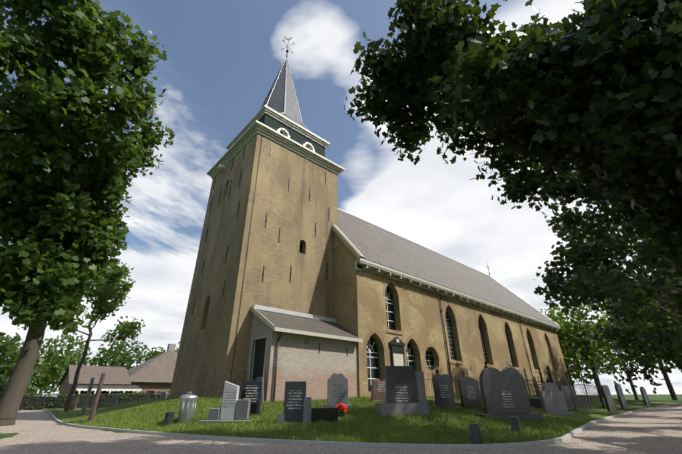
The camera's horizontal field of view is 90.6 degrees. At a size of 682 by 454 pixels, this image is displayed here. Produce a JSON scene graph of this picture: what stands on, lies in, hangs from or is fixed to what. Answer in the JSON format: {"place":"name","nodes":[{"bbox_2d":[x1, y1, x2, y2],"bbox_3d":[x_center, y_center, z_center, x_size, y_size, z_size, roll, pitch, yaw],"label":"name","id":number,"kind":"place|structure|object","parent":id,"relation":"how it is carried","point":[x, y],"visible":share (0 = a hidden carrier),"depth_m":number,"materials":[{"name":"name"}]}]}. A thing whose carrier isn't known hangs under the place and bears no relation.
{"place":"outdoors","nodes":[
{"label":"outdoors","id":0,"kind":"place"},
{"bbox_2d":[0,403,681,453],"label":"road","id":1,"kind":"structure","parent":0,"point":[654,431],"depth_m":7.13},
{"bbox_2d":[538,205,681,329],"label":"tree","id":2,"kind":"object","parent":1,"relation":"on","point":[562,269],"depth_m":18.38,"materials":[{"name":"green plant"}]},
{"bbox_2d":[591,240,681,393],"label":"tree","id":3,"kind":"object","parent":1,"relation":"on","point":[628,371],"depth_m":29.13,"materials":[{"name":"green plant"}]},
{"bbox_2d":[602,300,681,375],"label":"tree","id":4,"kind":"object","parent":1,"relation":"on","point":[678,365],"depth_m":32.25,"materials":[{"name":"green plant"}]},
{"bbox_2d":[0,394,681,438],"bbox_3d":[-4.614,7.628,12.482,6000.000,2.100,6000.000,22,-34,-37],"label":"ground","id":5,"kind":"structure","parent":0,"point":[660,398],"depth_m":157.14,"materials":[{"name":"green plant"}]},
{"bbox_2d":[6,335,21,357],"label":"tree","id":6,"kind":"object","parent":5,"relation":"on","point":[10,338],"visible":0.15,"depth_m":58.03,"materials":[{"name":"green plant"}]},
{"bbox_2d":[0,374,37,397],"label":"shrubs","id":7,"kind":"object","parent":5,"relation":"on","point":[3,382],"depth_m":26.78,"materials":[{"name":"green plant"}]},
{"bbox_2d":[0,332,43,387],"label":"tree","id":8,"kind":"object","parent":5,"relation":"on","point":[9,346],"depth_m":44.54,"materials":[{"name":"green plant"}]},
{"bbox_2d":[6,333,87,395],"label":"tree","id":9,"kind":"object","parent":5,"relation":"on","point":[43,363],"depth_m":58.66,"materials":[{"name":"green plant"}]},
{"bbox_2d":[23,334,90,393],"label":"tree","id":10,"kind":"object","parent":5,"relation":"on","point":[58,340],"depth_m":73.81,"materials":[{"name":"green plant"}]},
{"bbox_2d":[0,0,175,425],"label":"tree","id":11,"kind":"object","parent":5,"relation":"on","point":[44,179],"depth_m":11.31,"materials":[{"name":"green plant"}]},
{"bbox_2d":[19,391,169,410],"bbox_3d":[-20.425,15.057,29.369,11.830,1.607,1.657,30,-39,-45],"label":"hedge","id":12,"kind":"object","parent":5,"relation":"on","point":[40,402],"depth_m":27.18,"materials":[{"name":"green plant"}]},
{"bbox_2d":[69,339,146,370],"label":"tree","id":13,"kind":"object","parent":5,"relation":"on","point":[124,358],"depth_m":68.81,"materials":[{"name":"green plant"}]},
{"bbox_2d":[57,344,177,395],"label":"house","id":14,"kind":"structure","parent":5,"relation":"on","point":[155,374],"depth_m":37.08,"materials":[{"name":"brick"}]},
{"bbox_2d":[133,347,177,366],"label":"tree","id":15,"kind":"object","parent":5,"relation":"on","point":[152,354],"visible":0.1,"depth_m":68.59,"materials":[{"name":"green plant"}]},
{"bbox_2d":[169,133,337,398],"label":"tower wall","id":16,"kind":"structure","parent":5,"relation":"on","point":[205,355],"depth_m":17.56,"materials":[{"name":"beige brick"}]},
{"bbox_2d":[192,135,329,382],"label":"tower anchors","id":17,"kind":"object","parent":16,"relation":"attached to","point":[249,233],"visible":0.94,"depth_m":18.14,"materials":[{"name":"black metal"}]},
{"bbox_2d":[207,105,344,178],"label":"tower cornice","id":18,"kind":"structure","parent":16,"relation":"attached to","point":[248,132],"depth_m":21.10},
{"bbox_2d":[259,114,324,156],"bbox_3d":[-4.475,-4.706,23.375,4.820,1.740,4.820,22,-34,-37],"label":"belfry","id":19,"kind":"object","parent":16,"relation":"on","point":[283,129],"visible":0.23,"depth_m":21.78,"materials":[{"name":"wood"}]},
{"bbox_2d":[259,58,307,129],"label":"spire","id":20,"kind":"structure","parent":19,"relation":"on","point":[281,98],"depth_m":24.52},
{"bbox_2d":[281,36,293,57],"bbox_3d":[-4.521,-15.246,28.635,0.990,2.860,0.990,8,-28,-16],"label":"weather vane","id":21,"kind":"object","parent":20,"relation":"on","point":[287,47],"visible":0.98,"depth_m":28.68,"materials":[{"name":"gold metal"}]},
{"bbox_2d":[44,403,667,448],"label":"kerb","id":22,"kind":"structure","parent":5,"relation":"on","point":[569,435],"depth_m":7.08,"materials":[{"name":"concrete"}]},
{"bbox_2d":[528,398,589,408],"bbox_3d":[11.574,9.703,18.545,6.100,0.550,2.000,22,-34,-37],"label":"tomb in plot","id":23,"kind":"object","parent":5,"relation":"on","point":[537,404],"visible":0.21,"depth_m":17.68,"materials":[{"name":"stone"}]},
{"bbox_2d":[538,308,606,394],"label":"tree","id":24,"kind":"object","parent":5,"relation":"on","point":[596,345],"depth_m":53.91,"materials":[{"name":"green plant"}]},
{"bbox_2d":[544,300,614,396],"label":"tree","id":25,"kind":"object","parent":5,"relation":"on","point":[579,331],"depth_m":41.72,"materials":[{"name":"green plant"}]},
{"bbox_2d":[532,172,681,322],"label":"tree","id":26,"kind":"object","parent":5,"relation":"on","point":[584,253],"depth_m":13.83,"materials":[{"name":"green plant"}]},
{"bbox_2d":[575,318,657,399],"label":"tree","id":27,"kind":"object","parent":5,"relation":"on","point":[609,368],"depth_m":60.79,"materials":[{"name":"green plant"}]},
{"bbox_2d":[0,0,681,395],"label":"sky","id":28,"kind":"structure","parent":0,"point":[224,57],"materials":[{"name":"blue"}]},
{"bbox_2d":[46,395,665,443],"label":"lawn","id":29,"kind":"structure","parent":0,"point":[71,415],"depth_m":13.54,"materials":[{"name":"green plant"}]},
{"bbox_2d":[69,396,78,409],"bbox_3d":[-18.170,12.014,22.953,0.700,0.880,0.300,-13,-29,24],"label":"grave","id":30,"kind":"object","parent":29,"relation":"on","point":[74,402],"visible":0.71,"depth_m":22.91,"materials":[{"name":"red stone"}]},
{"bbox_2d":[12,262,145,411],"bbox_3d":[-17.114,7.008,22.504,7.548,10.497,5.183,22,-34,-37],"label":"young tree","id":31,"kind":"object","parent":29,"relation":"on","point":[104,295],"depth_m":23.44,"materials":[{"name":"green plant"}]},
{"bbox_2d":[77,378,94,414],"bbox_3d":[-11.771,7.858,15.672,0.300,1.560,0.500,22,-34,-37],"label":"grave stele","id":32,"kind":"object","parent":29,"relation":"on","point":[87,396],"visible":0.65,"depth_m":15.58,"materials":[{"name":"grey stone"}]},
{"bbox_2d":[85,373,105,421],"bbox_3d":[-8.802,6.172,12.203,0.300,1.610,0.500,22,-34,-37],"label":"grave stele","id":33,"kind":"object","parent":29,"relation":"on","point":[96,400],"visible":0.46,"depth_m":12.12,"materials":[{"name":"red stone"}]},
{"bbox_2d":[110,395,118,406],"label":"grave","id":34,"kind":"object","parent":29,"relation":"on","point":[115,399],"visible":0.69,"depth_m":22.08,"materials":[{"name":"grey stone"}]},
{"bbox_2d":[145,391,153,398],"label":"grave","id":35,"kind":"object","parent":29,"relation":"on","point":[149,394],"visible":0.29,"depth_m":22.20,"materials":[{"name":"grey stone"}]},
{"bbox_2d":[160,392,166,397],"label":"grave","id":36,"kind":"object","parent":29,"relation":"on","point":[163,394],"visible":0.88,"depth_m":23.58,"materials":[{"name":"grey stone"}]},
{"bbox_2d":[163,412,174,426],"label":"gravestone","id":37,"kind":"object","parent":29,"relation":"on","point":[168,418],"visible":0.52,"depth_m":9.66,"materials":[{"name":"stone"}]},
{"bbox_2d":[178,392,197,421],"bbox_3d":[-4.589,5.375,10.085,0.494,0.786,0.494,-1,-27,2],"label":"dustbin","id":38,"kind":"object","parent":29,"relation":"on","point":[187,405],"visible":0.94,"depth_m":9.94,"materials":[{"name":"silver metal"}]},
{"bbox_2d":[199,381,250,423],"bbox_3d":[-3.258,5.122,9.903,1.450,1.088,0.550,-3,-27,5],"label":"gravestone","id":39,"kind":"object","parent":29,"relation":"on","point":[233,408],"visible":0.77,"depth_m":9.75,"materials":[{"name":"white stone"}]},
{"bbox_2d":[241,380,262,415],"bbox_3d":[-2.804,5.317,10.494,0.800,1.016,0.320,1,-27,-2],"label":"black grave","id":40,"kind":"object","parent":29,"relation":"on","point":[252,390],"visible":0.75,"depth_m":10.54,"materials":[{"name":"stone"}]},
{"bbox_2d":[256,377,263,401],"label":"gravestone","id":41,"kind":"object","parent":29,"relation":"on","point":[260,379],"depth_m":12.53,"materials":[{"name":"grey stone"}]},
{"bbox_2d":[277,381,311,424],"bbox_3d":[-1.276,4.893,9.383,0.910,1.090,0.360,-2,-27,3],"label":"gravestone","id":42,"kind":"object","parent":29,"relation":"on","point":[297,405],"visible":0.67,"depth_m":9.30,"materials":[{"name":"stone"}]},
{"bbox_2d":[245,313,357,400],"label":"annex wall","id":43,"kind":"structure","parent":29,"relation":"on","point":[315,363],"depth_m":14.04,"materials":[{"name":"beige brick"}]},
{"bbox_2d":[273,332,282,401],"bbox_3d":[-2.416,5.433,12.860,0.080,2.790,0.320,22,-34,-37],"label":"downspout","id":44,"kind":"object","parent":43,"relation":"attached to","point":[278,339],"visible":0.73,"depth_m":12.96,"materials":[{"name":"metal"}]},
{"bbox_2d":[250,304,362,341],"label":"annex roof","id":45,"kind":"structure","parent":43,"relation":"on","point":[286,321],"depth_m":15.26,"materials":[{"name":"grey tile"}]},
{"bbox_2d":[311,407,337,422],"bbox_3d":[-0.512,5.276,9.444,0.950,0.390,0.500,0,-27,0],"label":"low black grave","id":46,"kind":"object","parent":29,"relation":"on","point":[329,414],"visible":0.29,"depth_m":9.27,"materials":[{"name":"stone"}]},
{"bbox_2d":[324,373,350,407],"bbox_3d":[-0.116,5.763,11.852,0.900,1.151,0.340,4,-25,-8],"label":"gravestone","id":47,"kind":"object","parent":29,"relation":"on","point":[337,389],"visible":0.96,"depth_m":11.80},
{"bbox_2d":[335,403,347,417],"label":"red flowers","id":48,"kind":"object","parent":29,"relation":"on","point":[340,406],"visible":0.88,"depth_m":9.88,"materials":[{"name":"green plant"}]},
{"bbox_2d":[369,380,385,401],"bbox_3d":[1.590,6.444,13.239,1.000,0.817,0.300,10,-25,-20],"label":"gravestone","id":49,"kind":"object","parent":29,"relation":"on","point":[378,389],"visible":0.62,"depth_m":13.13,"materials":[{"name":"stone"}]},
{"bbox_2d":[376,366,428,416],"bbox_3d":[1.871,5.096,10.518,1.565,1.410,0.420,5,-27,-11],"label":"gravestone","id":50,"kind":"object","parent":29,"relation":"on","point":[405,389],"visible":0.81,"depth_m":10.46,"materials":[{"name":"stone"}]},
{"bbox_2d":[432,374,458,408],"bbox_3d":[3.884,6.233,12.795,0.950,1.212,0.340,10,-31,-20],"label":"gravestone","id":51,"kind":"object","parent":29,"relation":"on","point":[443,390],"visible":0.83,"depth_m":12.73,"materials":[{"name":"stone"}]},
{"bbox_2d":[333,232,568,396],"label":"nave wall","id":52,"kind":"structure","parent":29,"relation":"on","point":[360,304],"depth_m":20.41,"materials":[{"name":"beige brick"}]},
{"bbox_2d":[389,337,405,365],"bbox_3d":[3.002,6.969,17.642,1.240,2.370,0.140,22,-34,-37],"label":"nave memorial","id":53,"kind":"object","parent":52,"relation":"attached to","point":[397,354],"visible":0.67,"depth_m":17.75,"materials":[{"name":"stone"}]},
{"bbox_2d":[332,208,559,325],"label":"church roof","id":54,"kind":"structure","parent":52,"relation":"on","point":[361,238],"depth_m":26.21,"materials":[{"name":"grey tile"}]},
{"bbox_2d":[355,258,559,330],"bbox_3d":[8.591,8.120,30.229,30.145,0.550,10.600,22,-34,-37],"label":"roof gutter","id":55,"kind":"object","parent":52,"relation":"attached to","point":[375,268],"visible":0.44,"depth_m":22.30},
{"bbox_2d":[458,377,483,408],"bbox_3d":[5.091,6.561,13.295,1.100,1.180,0.340,11,-29,-22],"label":"gravestone","id":56,"kind":"object","parent":29,"relation":"on","point":[470,394],"visible":0.81,"depth_m":13.23,"materials":[{"name":"stone"}]},
{"bbox_2d":[469,423,481,443],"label":"gravestone","id":57,"kind":"object","parent":29,"relation":"on","point":[475,433],"visible":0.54,"depth_m":6.54,"materials":[{"name":"stone"}]},
{"bbox_2d":[424,369,548,398],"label":"iron fence","id":58,"kind":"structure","parent":29,"relation":"on","point":[462,373],"depth_m":18.10,"materials":[{"name":"black metal"}]},
{"bbox_2d":[475,367,542,420],"bbox_3d":[5.442,5.539,11.215,2.250,1.601,0.500,8,-28,-16],"label":"gravestone","id":59,"kind":"object","parent":29,"relation":"on","point":[504,394],"visible":0.94,"depth_m":11.11,"materials":[{"name":"stone"}]},
{"bbox_2d":[510,416,520,432],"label":"gravestone","id":60,"kind":"object","parent":29,"relation":"on","point":[515,423],"visible":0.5,"depth_m":7.99,"materials":[{"name":"stone"}]},
{"bbox_2d":[484,360,605,410],"bbox_3d":[11.571,8.906,18.942,7.700,2.493,3.200,22,-34,-37],"label":"plot fence","id":61,"kind":"object","parent":29,"relation":"on","point":[570,385],"visible":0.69,"depth_m":18.35,"materials":[{"name":"black metal"}]},
{"bbox_2d":[539,383,574,414],"bbox_3d":[9.009,7.307,14.338,1.750,1.254,0.420,13,-29,-24],"label":"grey grave","id":62,"kind":"object","parent":29,"relation":"on","point":[552,398],"visible":0.88,"depth_m":14.22,"materials":[{"name":"stone"}]},
{"bbox_2d":[558,385,575,397],"bbox_3d":[14.212,10.519,21.123,1.900,1.070,0.400,17,-31,-30],"label":"grave","id":63,"kind":"object","parent":29,"relation":"on","point":[566,390],"visible":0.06,"depth_m":21.05,"materials":[{"name":"black stone"}]},
{"bbox_2d":[600,385,618,411],"bbox_3d":[14.113,9.073,17.815,0.900,1.336,0.300,17,-31,-30],"label":"grave","id":64,"kind":"object","parent":29,"relation":"on","point":[607,397],"visible":0.88,"depth_m":17.72,"materials":[{"name":"stone"}]},
{"bbox_2d":[614,383,630,408],"bbox_3d":[17.239,10.441,20.766,0.900,1.490,0.300,17,-31,-30],"label":"grave","id":65,"kind":"object","parent":29,"relation":"on","point":[620,395],"visible":0.94,"depth_m":20.67,"materials":[{"name":"stone"}]},
{"bbox_2d":[640,387,652,406],"bbox_3d":[22.787,12.727,25.267,0.900,1.396,0.300,17,-31,-30],"label":"grave","id":66,"kind":"object","parent":29,"relation":"on","point":[645,397],"visible":0.92,"depth_m":25.15,"materials":[{"name":"stone"}]},
{"bbox_2d":[367,285,535,391],"bbox_3d":[9.153,8.499,23.839,22.090,5.720,0.055,22,-34,-37],"label":"nave window","id":67,"kind":"structure","parent":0,"point":[369,345],"depth_m":19.55,"materials":[{"name":"glass"}]},
{"bbox_2d":[440,290,536,393],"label":"downspouts","id":68,"kind":"object","parent":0,"point":[441,310],"visible":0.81,"depth_m":21.97,"materials":[{"name":"grey metal"}]},
{"bbox_2d":[344,0,681,282],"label":"tree","id":69,"kind":"object","parent":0,"point":[628,116],"depth_m":6.28,"materials":[{"name":"green plant"}]},
{"bbox_2d":[598,213,681,362],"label":"tree","id":70,"kind":"object","parent":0,"point":[664,341],"depth_m":23.46,"materials":[{"name":"green plant"}]},
{"bbox_2d":[603,301,681,399],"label":"tree","id":71,"kind":"object","parent":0,"point":[670,388],"depth_m":42.92,"materials":[{"name":"green plant"}]}
]}

